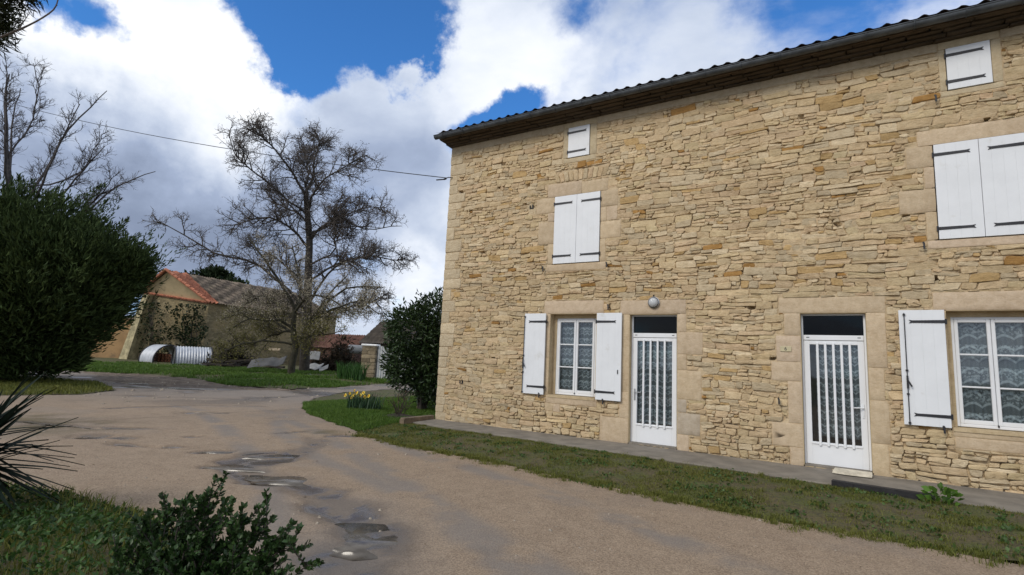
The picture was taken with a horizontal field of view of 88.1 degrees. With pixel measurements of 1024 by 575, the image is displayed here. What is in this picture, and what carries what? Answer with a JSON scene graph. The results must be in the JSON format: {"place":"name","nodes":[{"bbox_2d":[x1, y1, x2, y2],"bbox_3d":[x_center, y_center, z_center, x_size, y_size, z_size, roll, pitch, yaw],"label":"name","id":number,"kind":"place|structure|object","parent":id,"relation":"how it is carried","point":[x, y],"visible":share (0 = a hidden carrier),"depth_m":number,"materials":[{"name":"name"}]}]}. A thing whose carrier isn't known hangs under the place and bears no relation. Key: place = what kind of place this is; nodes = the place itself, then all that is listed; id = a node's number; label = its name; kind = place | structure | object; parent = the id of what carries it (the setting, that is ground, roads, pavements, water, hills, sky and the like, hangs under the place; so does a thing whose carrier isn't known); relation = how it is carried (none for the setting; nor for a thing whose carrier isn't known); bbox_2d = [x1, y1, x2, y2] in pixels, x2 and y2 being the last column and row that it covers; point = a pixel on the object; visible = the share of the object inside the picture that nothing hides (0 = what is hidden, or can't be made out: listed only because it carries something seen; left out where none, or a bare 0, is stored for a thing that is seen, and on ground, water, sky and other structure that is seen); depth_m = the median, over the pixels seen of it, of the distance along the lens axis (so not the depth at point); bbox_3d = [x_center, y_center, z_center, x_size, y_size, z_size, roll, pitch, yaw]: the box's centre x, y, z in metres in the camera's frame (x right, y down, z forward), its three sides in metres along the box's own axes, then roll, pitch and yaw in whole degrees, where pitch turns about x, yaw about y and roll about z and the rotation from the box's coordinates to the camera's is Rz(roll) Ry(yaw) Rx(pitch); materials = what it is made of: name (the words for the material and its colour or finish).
{"place":"outdoors","nodes":[
{"label":"outdoors","id":0,"kind":"place"},
{"bbox_2d":[0,376,116,394],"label":"lawn","id":1,"kind":"structure","parent":0,"point":[61,391],"depth_m":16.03,"materials":[{"name":"green plant"}]},
{"bbox_2d":[0,477,218,574],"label":"lawn grass","id":2,"kind":"structure","parent":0,"point":[90,504],"depth_m":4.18,"materials":[{"name":"green plant"}]},
{"bbox_2d":[0,365,84,511],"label":"yucca","id":3,"kind":"object","parent":2,"relation":"on","point":[6,417],"visible":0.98,"depth_m":4.77,"materials":[{"name":"green plant"}]},
{"bbox_2d":[0,481,173,574],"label":"ground cover","id":4,"kind":"object","parent":2,"relation":"on","point":[24,521],"visible":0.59,"depth_m":3.94,"materials":[{"name":"green plant"}]},
{"bbox_2d":[99,470,324,574],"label":"leafy bush","id":5,"kind":"object","parent":2,"relation":"on","point":[184,554],"visible":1,"depth_m":2.37,"materials":[{"name":"green plant"}]},
{"bbox_2d":[0,371,436,425],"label":"driveway","id":6,"kind":"structure","parent":0,"point":[57,409],"depth_m":15.29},
{"bbox_2d":[120,386,203,390],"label":"puddle","id":7,"kind":"object","parent":6,"relation":"on","point":[160,388],"visible":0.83,"depth_m":19.33,"materials":[{"name":"liquid"}]},
{"bbox_2d":[67,357,432,388],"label":"verge","id":8,"kind":"structure","parent":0,"point":[155,362],"depth_m":28.95,"materials":[{"name":"green plant"}]},
{"bbox_2d":[91,317,133,357],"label":"ochre wall","id":9,"kind":"structure","parent":8,"relation":"on","point":[111,351],"depth_m":50.38,"materials":[{"name":"yellow paint"}]},
{"bbox_2d":[138,344,176,362],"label":"corrugated shelter","id":10,"kind":"object","parent":8,"relation":"on","point":[148,353],"visible":0.66,"depth_m":44.26,"materials":[{"name":"metal"}]},
{"bbox_2d":[171,345,212,364],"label":"corrugated shelter","id":11,"kind":"object","parent":8,"relation":"on","point":[189,355],"visible":0.86,"depth_m":41.61,"materials":[{"name":"metal"}]},
{"bbox_2d":[184,263,251,284],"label":"evergreen tree","id":12,"kind":"object","parent":8,"relation":"on","point":[216,271],"visible":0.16,"depth_m":66.49,"materials":[{"name":"green plant"}]},
{"bbox_2d":[196,327,257,365],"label":"brush heap","id":13,"kind":"object","parent":8,"relation":"on","point":[239,357],"visible":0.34,"depth_m":41.05,"materials":[{"name":"plant"}]},
{"bbox_2d":[119,268,339,364],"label":"stone barn","id":14,"kind":"structure","parent":8,"relation":"on","point":[215,295],"depth_m":49.01,"materials":[{"name":"beige stone"}]},
{"bbox_2d":[137,302,168,352],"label":"ivy","id":15,"kind":"object","parent":14,"relation":"attached to","point":[152,336],"visible":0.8,"depth_m":48.27,"materials":[{"name":"green plant"}]},
{"bbox_2d":[167,303,208,353],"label":"ivy","id":16,"kind":"object","parent":14,"relation":"attached to","point":[186,329],"visible":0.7,"depth_m":47.43,"materials":[{"name":"green plant"}]},
{"bbox_2d":[247,356,286,367],"bbox_3d":[-17.124,5.203,37.011,2.405,1.015,0.767,3,-8,-6],"label":"metal sheet","id":17,"kind":"object","parent":8,"relation":"on","point":[274,361],"visible":0.96,"depth_m":36.99,"materials":[{"name":"grey metal"}]},
{"bbox_2d":[138,108,419,370],"bbox_3d":[-15.578,-3.003,38.111,17.257,18.525,10.550,2,-8,3],"label":"tall bare tree","id":18,"kind":"object","parent":8,"relation":"on","point":[335,228],"visible":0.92,"depth_m":36.68,"materials":[{"name":"brown plant"}]},
{"bbox_2d":[201,228,391,373],"bbox_3d":[-13.558,1.052,33.533,11.978,9.271,5.920,2,-8,2],"label":"budding tree","id":19,"kind":"object","parent":8,"relation":"on","point":[315,318],"visible":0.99,"depth_m":33.01,"materials":[{"name":"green plant"}]},
{"bbox_2d":[310,351,319,359],"bbox_3d":[-14.768,5.072,39.498,0.803,0.682,0.334,4,-8,-11],"label":"white sheet","id":20,"kind":"object","parent":8,"relation":"on","point":[315,355],"visible":0.77,"depth_m":39.50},
{"bbox_2d":[310,363,323,369],"bbox_3d":[-14.452,5.779,38.804,1.103,0.552,0.586,1,-8,11],"label":"white sheet","id":21,"kind":"object","parent":8,"relation":"on","point":[314,366],"visible":0.88,"depth_m":38.84,"materials":[{"name":"white plastic"}]},
{"bbox_2d":[319,364,328,370],"bbox_3d":[-13.608,5.831,38.197,0.607,0.599,0.290,4,-8,-11],"label":"white sheet","id":22,"kind":"object","parent":8,"relation":"on","point":[323,367],"visible":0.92,"depth_m":38.22,"materials":[{"name":"white plastic"}]},
{"bbox_2d":[310,333,360,370],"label":"bramble heap","id":23,"kind":"object","parent":8,"relation":"on","point":[341,354],"visible":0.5,"depth_m":40.65,"materials":[{"name":"brown plant"}]},
{"bbox_2d":[310,333,364,364],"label":"brick shed","id":24,"kind":"structure","parent":8,"relation":"on","point":[325,344],"depth_m":56.30,"materials":[{"name":"red tile"}]},
{"bbox_2d":[335,360,369,380],"bbox_3d":[-9.147,4.723,30.110,2.526,1.220,1.722,-2,-9,32],"label":"iris clump","id":25,"kind":"object","parent":8,"relation":"on","point":[346,371],"visible":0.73,"depth_m":29.77,"materials":[{"name":"green plant"}]},
{"bbox_2d":[347,345,361,354],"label":"white tank","id":26,"kind":"object","parent":8,"relation":"on","point":[357,349],"visible":0.29,"depth_m":42.77,"materials":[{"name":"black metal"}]},
{"bbox_2d":[361,344,380,377],"bbox_3d":[-8.613,4.520,32.017,0.940,2.169,0.940,3,-8,0],"label":"stone gate post","id":27,"kind":"object","parent":8,"relation":"on","point":[367,349],"visible":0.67,"depth_m":31.67,"materials":[{"name":"stone"}]},
{"bbox_2d":[375,346,424,378],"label":"metal gate","id":28,"kind":"structure","parent":27,"relation":"attached to","point":[379,373],"depth_m":31.77,"materials":[{"name":"white metal"}]},
{"bbox_2d":[359,321,440,362],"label":"dark shed","id":29,"kind":"structure","parent":8,"relation":"on","point":[374,335],"depth_m":52.10,"materials":[{"name":"tile"}]},
{"bbox_2d":[268,348,280,350],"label":"wooden board","id":30,"kind":"object","parent":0,"point":[275,349],"visible":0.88,"depth_m":41.52,"materials":[{"name":"beige wood"}]},
{"bbox_2d":[312,389,414,400],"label":"lawn","id":31,"kind":"structure","parent":0,"point":[383,393],"depth_m":20.92,"materials":[{"name":"green plant"}]},
{"bbox_2d":[344,390,389,409],"bbox_3d":[-4.056,3.109,14.718,1.196,0.571,1.024,-2,-9,32],"label":"daffodil clump","id":32,"kind":"object","parent":31,"relation":"on","point":[368,403],"visible":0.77,"depth_m":14.58,"materials":[{"name":"green plant"}]},
{"bbox_2d":[379,286,442,409],"bbox_3d":[-2.625,1.770,15.888,2.800,3.831,2.581,-2,-9,32],"label":"evergreen shrub","id":33,"kind":"object","parent":31,"relation":"on","point":[418,372],"visible":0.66,"depth_m":15.43,"materials":[{"name":"green plant"}]},
{"bbox_2d":[301,395,435,431],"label":"lawn grass","id":34,"kind":"structure","parent":0,"point":[343,412],"depth_m":13.75,"materials":[{"name":"green plant"}]},
{"bbox_2d":[0,372,836,563],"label":"loose stones","id":35,"kind":"object","parent":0,"point":[319,516],"visible":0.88,"depth_m":8.55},
{"bbox_2d":[0,0,982,334],"label":"sky","id":36,"kind":"structure","parent":0,"point":[391,75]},
{"bbox_2d":[0,409,1023,574],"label":"driveway","id":37,"kind":"structure","parent":0,"point":[459,524],"depth_m":5.61,"materials":[{"name":"beige gravel"}]},
{"bbox_2d":[199,452,262,454],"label":"puddle","id":38,"kind":"object","parent":37,"relation":"on","point":[228,453],"visible":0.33,"depth_m":8.08,"materials":[{"name":"liquid"}]},
{"bbox_2d":[203,464,264,472],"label":"puddle","id":39,"kind":"object","parent":37,"relation":"on","point":[235,468],"visible":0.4,"depth_m":7.06,"materials":[{"name":"liquid"}]},
{"bbox_2d":[241,454,299,459],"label":"puddle","id":40,"kind":"object","parent":37,"relation":"on","point":[262,457],"visible":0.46,"depth_m":7.96,"materials":[{"name":"liquid"}]},
{"bbox_2d":[241,475,307,486],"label":"puddle","id":41,"kind":"object","parent":37,"relation":"on","point":[291,481],"visible":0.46,"depth_m":6.53,"materials":[{"name":"liquid"}]},
{"bbox_2d":[329,523,397,560],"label":"puddle","id":42,"kind":"object","parent":37,"relation":"on","point":[357,544],"visible":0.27,"depth_m":4.56,"materials":[{"name":"liquid"}]},
{"bbox_2d":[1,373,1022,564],"bbox_3d":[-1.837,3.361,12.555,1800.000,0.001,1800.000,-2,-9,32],"label":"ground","id":43,"kind":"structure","parent":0,"point":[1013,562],"depth_m":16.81,"materials":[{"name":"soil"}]},
{"bbox_2d":[0,0,58,61],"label":"pine tree","id":44,"kind":"object","parent":43,"relation":"on","point":[8,30],"visible":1,"depth_m":7.74,"materials":[{"name":"green plant"}]},
{"bbox_2d":[0,53,155,215],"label":"bare tree","id":45,"kind":"object","parent":43,"relation":"on","point":[7,156],"visible":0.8,"depth_m":26.91,"materials":[{"name":"grey plant"}]},
{"bbox_2d":[0,172,186,383],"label":"conifer","id":46,"kind":"object","parent":43,"relation":"on","point":[72,286],"visible":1,"depth_m":18.47,"materials":[{"name":"green plant"}]},
{"bbox_2d":[433,0,1023,493],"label":"stone house","id":47,"kind":"structure","parent":43,"relation":"on","point":[843,216],"depth_m":9.24,"materials":[{"name":"stone"}]},
{"bbox_2d":[0,100,452,180],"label":"overhead cable","id":48,"kind":"object","parent":47,"relation":"attached to","point":[445,178],"visible":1,"depth_m":15.88,"materials":[{"name":"black metal"}]},
{"bbox_2d":[555,318,595,396],"bbox_3d":[1.367,1.459,11.163,0.910,1.608,0.171,-2,-9,32],"label":"window","id":49,"kind":"structure","parent":47,"relation":"in","point":[576,337],"depth_m":11.18,"materials":[{"name":"white paint"}]},
{"bbox_2d":[648,295,659,307],"bbox_3d":[2.711,0.262,10.160,0.224,0.272,0.113,-2,-9,32],"label":"wall lamp","id":50,"kind":"object","parent":47,"relation":"attached to","point":[653,302],"visible":1,"depth_m":10.12,"materials":[{"name":"glass"}]},
{"bbox_2d":[632,338,676,446],"bbox_3d":[2.721,1.963,10.104,0.844,1.990,0.165,-2,-9,32],"label":"door","id":51,"kind":"structure","parent":47,"relation":"in","point":[654,359],"depth_m":10.12,"materials":[{"name":"white paint"}]},
{"bbox_2d":[780,346,790,351],"bbox_3d":[4.608,1.033,8.907,0.170,0.090,0.011,-2,-9,32],"label":"house number","id":52,"kind":"object","parent":47,"relation":"attached to","point":[786,348],"visible":1,"depth_m":8.90,"materials":[{"name":"beige ceramic"}]},
{"bbox_2d":[804,340,869,469],"bbox_3d":[5.231,1.864,8.559,0.844,1.990,0.165,-2,-9,32],"label":"door","id":53,"kind":"structure","parent":47,"relation":"in","point":[840,365],"depth_m":8.55,"materials":[{"name":"white paint"}]},
{"bbox_2d":[950,317,1023,430],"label":"window","id":54,"kind":"structure","parent":47,"relation":"in","point":[988,352],"depth_m":7.73,"materials":[{"name":"white paint"}]},
{"bbox_2d":[309,410,1023,568],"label":"lawn","id":55,"kind":"structure","parent":0,"point":[816,514],"depth_m":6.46,"materials":[{"name":"green plant"}]},
{"bbox_2d":[385,413,412,417],"bbox_3d":[-2.652,3.176,12.874,1.984,0.209,1.364,-2,-9,32],"label":"soil mound","id":56,"kind":"object","parent":55,"relation":"on","point":[400,415],"visible":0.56,"depth_m":12.84,"materials":[{"name":"brown soil"}]},
{"bbox_2d":[383,384,426,414],"bbox_3d":[-2.768,2.804,13.004,0.968,0.919,1.087,-2,-9,32],"label":"bare rose bush","id":57,"kind":"object","parent":56,"relation":"on","point":[398,408],"visible":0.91,"depth_m":13.07,"materials":[{"name":"green plant"}]},
{"bbox_2d":[399,415,433,423],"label":"kerb block","id":58,"kind":"structure","parent":55,"relation":"on","point":[406,420],"depth_m":12.01,"materials":[{"name":"beige stone"}]},
{"bbox_2d":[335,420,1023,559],"bbox_3d":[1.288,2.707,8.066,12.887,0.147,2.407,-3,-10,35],"label":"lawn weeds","id":59,"kind":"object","parent":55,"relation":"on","point":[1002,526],"visible":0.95,"depth_m":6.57,"materials":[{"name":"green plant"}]},
{"bbox_2d":[831,479,934,500],"bbox_3d":[4.850,2.679,6.953,1.109,0.110,0.132,-3,-10,37],"label":"drain strip","id":60,"kind":"object","parent":55,"relation":"on","point":[889,491],"visible":0.57,"depth_m":6.92,"materials":[{"name":"concrete"}]},
{"bbox_2d":[916,482,963,505],"bbox_3d":[5.334,2.569,6.546,0.430,0.258,0.411,6,-9,-23],"label":"leafy weed","id":61,"kind":"object","parent":55,"relation":"on","point":[948,491],"visible":0.91,"depth_m":6.52,"materials":[{"name":"green plant"}]},
{"bbox_2d":[412,419,1023,513],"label":"pavement","id":62,"kind":"structure","parent":0,"point":[1009,501],"depth_m":8.42,"materials":[{"name":"grey concrete"}]},
{"bbox_2d":[832,467,871,477],"bbox_3d":[5.152,2.802,8.009,0.516,0.036,0.374,-2,-9,32],"label":"door mat","id":63,"kind":"object","parent":62,"relation":"on","point":[852,472],"depth_m":7.94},
{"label":"timber","id":64,"kind":"object","parent":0,"visible":0},
{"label":"timber","id":65,"kind":"object","parent":64,"relation":"on","visible":0},
{"bbox_2d":[224,359,252,361],"bbox_3d":[-20.411,5.457,39.517,2.038,0.363,0.150,3,-8,0],"label":"timber","id":66,"kind":"object","parent":65,"relation":"on","point":[239,360],"visible":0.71,"depth_m":39.45,"materials":[{"name":"wood"}]}
]}

